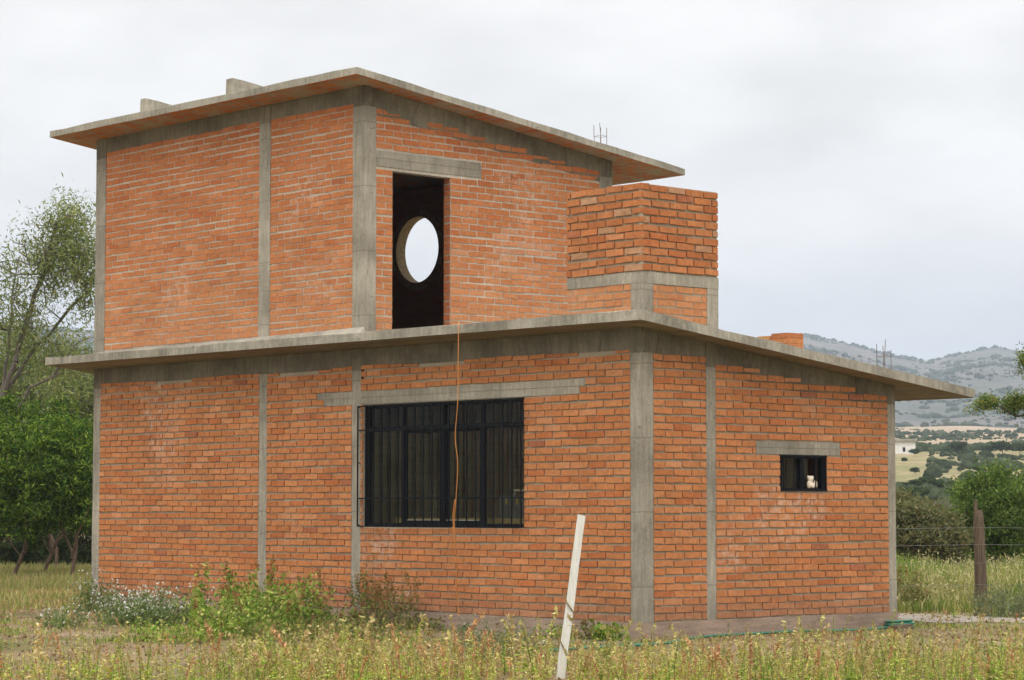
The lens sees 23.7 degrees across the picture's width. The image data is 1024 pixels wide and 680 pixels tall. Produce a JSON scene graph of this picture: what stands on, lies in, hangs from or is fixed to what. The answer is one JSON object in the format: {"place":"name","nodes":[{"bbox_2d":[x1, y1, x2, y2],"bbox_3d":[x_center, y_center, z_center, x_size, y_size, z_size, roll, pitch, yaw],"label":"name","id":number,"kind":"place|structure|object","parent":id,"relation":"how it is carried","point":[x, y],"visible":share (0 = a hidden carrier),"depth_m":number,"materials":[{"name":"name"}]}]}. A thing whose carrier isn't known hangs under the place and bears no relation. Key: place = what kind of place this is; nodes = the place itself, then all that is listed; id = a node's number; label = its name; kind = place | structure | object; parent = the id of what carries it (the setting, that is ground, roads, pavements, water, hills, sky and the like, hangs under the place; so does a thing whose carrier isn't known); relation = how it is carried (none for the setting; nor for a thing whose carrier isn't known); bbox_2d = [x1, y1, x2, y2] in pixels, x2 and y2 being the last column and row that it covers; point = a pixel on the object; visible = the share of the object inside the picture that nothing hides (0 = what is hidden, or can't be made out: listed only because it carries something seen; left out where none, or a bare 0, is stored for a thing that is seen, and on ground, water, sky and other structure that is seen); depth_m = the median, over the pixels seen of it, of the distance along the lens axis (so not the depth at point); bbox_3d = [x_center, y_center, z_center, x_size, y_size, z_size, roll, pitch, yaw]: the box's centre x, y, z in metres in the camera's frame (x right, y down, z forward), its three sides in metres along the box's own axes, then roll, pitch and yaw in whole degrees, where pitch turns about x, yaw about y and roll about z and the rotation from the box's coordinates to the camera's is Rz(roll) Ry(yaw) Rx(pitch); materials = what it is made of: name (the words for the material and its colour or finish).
{"place":"outdoors","nodes":[
{"label":"outdoors","id":0,"kind":"place"},
{"bbox_2d":[0,560,91,592],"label":"rough grass","id":1,"kind":"structure","parent":0,"point":[37,580],"depth_m":49.01,"materials":[{"name":"green plant"}]},
{"bbox_2d":[0,425,1023,679],"bbox_3d":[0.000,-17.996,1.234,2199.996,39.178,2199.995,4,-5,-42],"label":"ground","id":2,"kind":"structure","parent":0,"point":[904,467],"depth_m":28.24,"materials":[{"name":"green plant"}]},
{"bbox_2d":[0,389,39,520],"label":"mesquite tree","id":3,"kind":"object","parent":2,"relation":"on","point":[5,405],"visible":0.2,"depth_m":53.09,"materials":[{"name":"green plant"}]},
{"bbox_2d":[0,514,70,566],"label":"mesquite tree","id":4,"kind":"object","parent":2,"relation":"on","point":[8,552],"visible":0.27,"depth_m":61.44,"materials":[{"name":"green plant"}]},
{"bbox_2d":[0,303,77,486],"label":"willowy tree","id":5,"kind":"object","parent":2,"relation":"on","point":[14,387],"visible":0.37,"depth_m":73.65,"materials":[{"name":"green plant"}]},
{"bbox_2d":[0,409,80,576],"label":"mesquite tree","id":6,"kind":"object","parent":2,"relation":"on","point":[10,494],"visible":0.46,"depth_m":51.56,"materials":[{"name":"green plant"}]},
{"bbox_2d":[0,388,86,565],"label":"mesquite tree","id":7,"kind":"object","parent":2,"relation":"on","point":[58,404],"visible":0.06,"depth_m":59.02,"materials":[{"name":"green plant"}]},
{"bbox_2d":[0,171,95,413],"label":"tall tree","id":8,"kind":"object","parent":2,"relation":"on","point":[49,259],"visible":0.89,"depth_m":63.01,"materials":[{"name":"green plant"}]},
{"bbox_2d":[7,408,92,575],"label":"mesquite tree","id":9,"kind":"object","parent":2,"relation":"on","point":[54,469],"visible":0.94,"depth_m":50.58,"materials":[{"name":"green plant"}]},
{"bbox_2d":[15,533,88,561],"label":"mesquite tree","id":10,"kind":"object","parent":2,"relation":"on","point":[38,552],"visible":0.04,"depth_m":65.36,"materials":[{"name":"green plant"}]},
{"bbox_2d":[34,414,92,570],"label":"mesquite tree","id":11,"kind":"object","parent":2,"relation":"on","point":[51,551],"visible":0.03,"depth_m":54.78,"materials":[{"name":"green plant"}]},
{"bbox_2d":[32,602,95,627],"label":"flowering bush","id":12,"kind":"object","parent":2,"relation":"on","point":[56,621],"visible":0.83,"depth_m":31.43,"materials":[{"name":"green plant"}]},
{"bbox_2d":[40,521,91,564],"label":"mesquite tree","id":13,"kind":"object","parent":2,"relation":"on","point":[84,550],"visible":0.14,"depth_m":63.34,"materials":[{"name":"green plant"}]},
{"bbox_2d":[40,321,93,422],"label":"willowy tree","id":14,"kind":"object","parent":2,"relation":"on","point":[83,402],"visible":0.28,"depth_m":77.50,"materials":[{"name":"green plant"}]},
{"bbox_2d":[63,569,121,610],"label":"flowering bush","id":15,"kind":"object","parent":2,"relation":"on","point":[88,591],"visible":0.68,"depth_m":36.21,"materials":[{"name":"green plant"}]},
{"bbox_2d":[72,579,181,625],"bbox_3d":[-4.994,3.561,32.050,1.229,0.837,1.614,4,-5,-42],"label":"flowering bush","id":16,"kind":"object","parent":2,"relation":"on","point":[108,613],"visible":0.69,"depth_m":31.91,"materials":[{"name":"green plant"}]},
{"bbox_2d":[111,577,214,626],"bbox_3d":[-4.532,3.521,31.821,1.390,0.860,1.530,0,-4,-4],"label":"flowering bush","id":17,"kind":"object","parent":2,"relation":"on","point":[163,616],"visible":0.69,"depth_m":31.58,"materials":[{"name":"green plant"}]},
{"bbox_2d":[125,608,227,644],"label":"clump","id":18,"kind":"object","parent":2,"relation":"on","point":[200,632],"visible":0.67,"depth_m":27.83,"materials":[{"name":"green plant"}]},
{"bbox_2d":[187,559,216,632],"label":"weed clump","id":19,"kind":"object","parent":2,"relation":"on","point":[197,589],"visible":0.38,"depth_m":29.62,"materials":[{"name":"green plant"}]},
{"bbox_2d":[171,586,287,639],"bbox_3d":[-3.399,3.332,28.787,1.307,0.844,1.439,4,-5,-42],"label":"weed clump","id":20,"kind":"object","parent":2,"relation":"on","point":[229,623],"visible":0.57,"depth_m":28.70,"materials":[{"name":"green plant"}]},
{"bbox_2d":[217,560,254,616],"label":"weed clump","id":21,"kind":"object","parent":2,"relation":"on","point":[228,577],"visible":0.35,"depth_m":32.60,"materials":[{"name":"green plant"}]},
{"bbox_2d":[215,560,280,629],"bbox_3d":[-3.353,3.283,30.733,0.928,1.009,0.780,1,-4,-9],"label":"weed clump","id":22,"kind":"object","parent":2,"relation":"on","point":[248,582],"visible":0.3,"depth_m":30.69,"materials":[{"name":"green plant"}]},
{"bbox_2d":[214,573,312,634],"bbox_3d":[-3.063,3.330,29.948,1.303,0.953,1.131,-1,-4,10],"label":"weed clump","id":23,"kind":"object","parent":2,"relation":"on","point":[291,607],"visible":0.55,"depth_m":29.82,"materials":[{"name":"green plant"}]},
{"bbox_2d":[262,553,285,619],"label":"weed clump","id":24,"kind":"object","parent":2,"relation":"on","point":[268,572],"visible":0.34,"depth_m":33.01,"materials":[{"name":"green plant"}]},
{"bbox_2d":[229,613,356,643],"bbox_3d":[-2.516,3.411,27.989,1.368,0.550,1.753,4,-5,-42],"label":"weed clump","id":25,"kind":"object","parent":2,"relation":"on","point":[261,630],"visible":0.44,"depth_m":27.88,"materials":[{"name":"green plant"}]},
{"bbox_2d":[263,569,334,630],"bbox_3d":[-2.655,3.391,30.742,0.986,1.024,1.279,4,-5,-42],"label":"weed clump","id":26,"kind":"object","parent":2,"relation":"on","point":[316,598],"visible":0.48,"depth_m":30.70,"materials":[{"name":"green plant"}]},
{"bbox_2d":[300,566,336,625],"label":"weed clump","id":27,"kind":"object","parent":2,"relation":"on","point":[320,579],"visible":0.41,"depth_m":31.56,"materials":[{"name":"green plant"}]},
{"bbox_2d":[296,597,373,629],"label":"weed clump","id":28,"kind":"object","parent":2,"relation":"on","point":[353,612],"visible":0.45,"depth_m":30.66,"materials":[{"name":"green plant"}]},
{"bbox_2d":[301,612,410,641],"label":"weed clump","id":29,"kind":"object","parent":2,"relation":"on","point":[363,634],"visible":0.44,"depth_m":28.25,"materials":[{"name":"green plant"}]},
{"bbox_2d":[344,563,403,626],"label":"weed clump","id":30,"kind":"object","parent":2,"relation":"on","point":[362,598],"visible":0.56,"depth_m":31.85,"materials":[{"name":"green plant"}]},
{"bbox_2d":[369,567,421,628],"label":"weed clump","id":31,"kind":"object","parent":2,"relation":"on","point":[383,601],"visible":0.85,"depth_m":31.08,"materials":[{"name":"green plant"}]},
{"bbox_2d":[399,610,447,630],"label":"weed clump","id":32,"kind":"object","parent":2,"relation":"on","point":[411,621],"visible":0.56,"depth_m":30.60,"materials":[{"name":"green plant"}]},
{"bbox_2d":[450,608,553,663],"bbox_3d":[-0.117,3.045,24.305,1.075,0.732,1.094,-1,-4,9],"label":"feathery bush","id":33,"kind":"object","parent":2,"relation":"on","point":[496,639],"visible":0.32,"depth_m":24.24,"materials":[{"name":"green plant"}]},
{"bbox_2d":[45,67,974,639],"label":"brick house","id":34,"kind":"structure","parent":2,"relation":"on","point":[289,361],"depth_m":32.75,"materials":[{"name":"brick"}]},
{"bbox_2d":[392,209,443,289],"bbox_3d":[-1.436,-1.429,38.770,0.190,1.290,1.290,4,-5,-42],"label":"round window","id":35,"kind":"structure","parent":34,"relation":"in","point":[403,229],"depth_m":38.92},
{"bbox_2d":[357,397,524,527],"bbox_3d":[-0.915,1.591,31.205,0.165,1.610,3.250,4,-5,-42],"label":"window","id":36,"kind":"structure","parent":34,"relation":"in","point":[445,429],"depth_m":31.22,"materials":[{"name":"black paint"}]},
{"bbox_2d":[451,323,459,615],"bbox_3d":[-0.708,1.620,30.433,0.102,3.653,0.592,0,-4,0],"label":"cable","id":37,"kind":"object","parent":34,"relation":"hanging from","point":[453,529],"visible":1,"depth_m":30.35,"materials":[{"name":"orange plastic"}]},
{"bbox_2d":[396,518,524,523],"bbox_3d":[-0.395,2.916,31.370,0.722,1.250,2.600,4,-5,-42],"label":"window sill","id":38,"kind":"structure","parent":34,"relation":"on","point":[505,520],"depth_m":30.70,"materials":[{"name":"brown wood"}]},
{"bbox_2d":[498,489,524,517],"bbox_3d":[0.096,2.077,30.859,0.267,0.373,0.560,4,-5,-42],"label":"tool case","id":39,"kind":"object","parent":38,"relation":"on","point":[507,507],"visible":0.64,"depth_m":30.82,"materials":[{"name":"grey paint"}]},
{"bbox_2d":[757,333,803,348],"bbox_3d":[3.419,0.089,31.087,0.320,0.328,0.500,4,-5,-42],"label":"brick stack","id":40,"kind":"object","parent":34,"relation":"on","point":[794,339],"visible":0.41,"depth_m":30.93,"materials":[{"name":"brick"}]},
{"bbox_2d":[779,455,827,490],"bbox_3d":[3.594,1.659,30.377,0.872,0.448,0.119,4,-5,-42],"label":"window","id":41,"kind":"structure","parent":34,"relation":"in","point":[822,472],"depth_m":30.36,"materials":[{"name":"black paint"}]},
{"bbox_2d":[807,476,816,488],"bbox_3d":[3.737,1.777,30.473,0.180,0.169,0.082,4,-5,-42],"label":"figurine","id":42,"kind":"object","parent":34,"relation":"on","point":[810,482],"visible":1,"depth_m":30.44,"materials":[{"name":"beige ceramic"}]},
{"bbox_2d":[0,601,1023,679],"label":"weeds","id":43,"kind":"object","parent":2,"relation":"on","point":[332,665],"visible":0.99,"depth_m":20.60,"materials":[{"name":"green plant"}]},
{"bbox_2d":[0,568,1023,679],"bbox_3d":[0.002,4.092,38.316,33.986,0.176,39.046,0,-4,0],"label":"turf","id":44,"kind":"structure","parent":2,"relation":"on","point":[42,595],"depth_m":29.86,"materials":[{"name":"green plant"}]},
{"bbox_2d":[534,624,582,638],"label":"weed clump","id":45,"kind":"object","parent":2,"relation":"on","point":[554,631],"visible":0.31,"depth_m":28.70,"materials":[{"name":"green plant"}]},
{"bbox_2d":[556,514,585,677],"bbox_3d":[0.529,2.366,22.086,0.316,1.577,0.083,2,-4,-27],"label":"leaning stake","id":46,"kind":"object","parent":2,"relation":"on","point":[569,610],"visible":0.94,"depth_m":22.07,"materials":[{"name":"white wood"}]},
{"bbox_2d":[573,618,595,638],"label":"weed clump","id":47,"kind":"object","parent":2,"relation":"on","point":[584,629],"visible":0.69,"depth_m":28.48,"materials":[{"name":"green plant"}]},
{"bbox_2d":[588,619,629,640],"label":"weed clump","id":48,"kind":"object","parent":2,"relation":"on","point":[599,634],"visible":0.81,"depth_m":28.23,"materials":[{"name":"green plant"}]},
{"bbox_2d":[484,619,914,658],"bbox_3d":[2.146,3.407,28.034,0.808,0.111,8.976,-3,-5,38],"label":"garden hose","id":49,"kind":"object","parent":2,"relation":"on","point":[889,622],"visible":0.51,"depth_m":29.75,"materials":[{"name":"green plastic"}]},
{"bbox_2d":[433,496,1004,605],"bbox_3d":[6.916,3.243,36.189,17.987,2.245,0.207,1,-4,-14],"label":"wire fence","id":50,"kind":"object","parent":2,"relation":"on","point":[980,570],"visible":0.27,"depth_m":36.12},
{"bbox_2d":[889,624,913,629],"bbox_3d":[4.917,3.626,30.835,0.320,0.060,0.160,4,-5,-42],"label":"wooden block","id":51,"kind":"object","parent":2,"relation":"on","point":[895,627],"depth_m":30.76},
{"bbox_2d":[895,439,916,453],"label":"white building","id":52,"kind":"structure","parent":2,"relation":"on","point":[903,446],"depth_m":348.56,"materials":[{"name":"paint"}]},
{"bbox_2d":[896,485,929,505],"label":"scrub tree","id":53,"kind":"object","parent":2,"relation":"on","point":[900,493],"visible":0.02,"depth_m":48.57,"materials":[{"name":"green plant"}]},
{"bbox_2d":[907,448,919,453],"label":"slope acacia","id":54,"kind":"object","parent":2,"relation":"on","point":[914,451],"visible":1,"depth_m":339.88,"materials":[{"name":"green plant"}]},
{"bbox_2d":[896,564,931,606],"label":"weed clump","id":55,"kind":"object","parent":2,"relation":"on","point":[914,592],"visible":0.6,"depth_m":36.22,"materials":[{"name":"green plant"}]},
{"bbox_2d":[909,467,919,472],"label":"slope acacia","id":56,"kind":"object","parent":2,"relation":"on","point":[915,469],"visible":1,"depth_m":286.56,"materials":[{"name":"green plant"}]},
{"bbox_2d":[899,486,933,497],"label":"slope acacia","id":57,"kind":"object","parent":2,"relation":"on","point":[925,492],"visible":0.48,"depth_m":159.27,"materials":[{"name":"green plant"}]},
{"bbox_2d":[908,479,924,485],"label":"slope acacia","id":58,"kind":"object","parent":2,"relation":"on","point":[917,482],"visible":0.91,"depth_m":212.41,"materials":[{"name":"green plant"}]},
{"bbox_2d":[919,475,934,482],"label":"slope acacia","id":59,"kind":"object","parent":2,"relation":"on","point":[924,478],"visible":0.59,"depth_m":225.08,"materials":[{"name":"green plant"}]},
{"bbox_2d":[896,487,973,566],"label":"scrub tree","id":60,"kind":"object","parent":2,"relation":"on","point":[944,535],"visible":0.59,"depth_m":47.33,"materials":[{"name":"green plant"}]},
{"bbox_2d":[925,478,947,487],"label":"slope acacia","id":61,"kind":"object","parent":2,"relation":"on","point":[937,482],"visible":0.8,"depth_m":191.51,"materials":[{"name":"green plant"}]},
{"bbox_2d":[934,495,955,511],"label":"scrub tree","id":62,"kind":"object","parent":2,"relation":"on","point":[942,502],"visible":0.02,"depth_m":61.82,"materials":[{"name":"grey plant"}]},
{"bbox_2d":[946,441,967,451],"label":"slope acacia","id":63,"kind":"object","parent":2,"relation":"on","point":[957,446],"visible":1,"depth_m":348.06,"materials":[{"name":"green plant"}]},
{"bbox_2d":[895,427,1023,510],"bbox_3d":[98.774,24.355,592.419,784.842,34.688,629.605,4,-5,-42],"label":"slope shrubs","id":64,"kind":"object","parent":2,"relation":"on","point":[936,469],"visible":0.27,"depth_m":330.95,"materials":[{"name":"green plant"}]},
{"bbox_2d":[896,548,1023,612],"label":"tall grass","id":65,"kind":"structure","parent":2,"relation":"on","point":[956,580],"depth_m":37.48,"materials":[{"name":"green plant"}]},
{"bbox_2d":[938,451,1023,566],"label":"scrub tree","id":66,"kind":"object","parent":2,"relation":"on","point":[1003,520],"visible":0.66,"depth_m":50.33,"materials":[{"name":"green plant"}]},
{"bbox_2d":[979,445,992,451],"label":"slope acacia","id":67,"kind":"object","parent":2,"relation":"on","point":[987,447],"visible":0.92,"depth_m":343.85,"materials":[{"name":"green plant"}]},
{"bbox_2d":[962,341,1023,425],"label":"acacia tree","id":68,"kind":"object","parent":2,"relation":"on","point":[1010,403],"visible":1,"depth_m":42.98,"materials":[{"name":"green plant"}]},
{"bbox_2d":[964,580,1023,617],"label":"bush","id":69,"kind":"object","parent":2,"relation":"on","point":[1000,611],"visible":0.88,"depth_m":34.26,"materials":[{"name":"green plant"}]},
{"bbox_2d":[988,440,1017,453],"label":"slope acacia","id":70,"kind":"object","parent":2,"relation":"on","point":[1002,445],"visible":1,"depth_m":343.38,"materials":[{"name":"green plant"}]},
{"bbox_2d":[1006,463,1023,506],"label":"scrub tree","id":71,"kind":"object","parent":2,"relation":"on","point":[1022,473],"visible":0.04,"depth_m":54.86,"materials":[{"name":"green plant"}]},
{"bbox_2d":[1012,442,1023,452],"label":"slope acacia","id":72,"kind":"object","parent":2,"relation":"on","point":[1020,447],"visible":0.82,"depth_m":348.33,"materials":[{"name":"green plant"}]},
{"bbox_2d":[0,325,1023,428],"bbox_3d":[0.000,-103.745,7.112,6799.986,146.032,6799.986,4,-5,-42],"label":"hills","id":73,"kind":"structure","parent":0,"point":[998,381],"depth_m":1810.17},
{"bbox_2d":[0,323,1023,430],"bbox_3d":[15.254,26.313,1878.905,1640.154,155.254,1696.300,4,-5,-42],"label":"hill shrubs","id":74,"kind":"object","parent":73,"relation":"on","point":[934,374],"visible":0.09,"depth_m":1854.72,"materials":[{"name":"green plant"}]},
{"bbox_2d":[0,0,1023,360],"label":"sky","id":75,"kind":"structure","parent":0,"point":[863,160],"materials":[{"name":"white"}]},
{"bbox_2d":[898,613,1023,622],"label":"gravel path","id":76,"kind":"structure","parent":0,"point":[963,618],"depth_m":33.69,"materials":[{"name":"grey gravel"}]}
]}

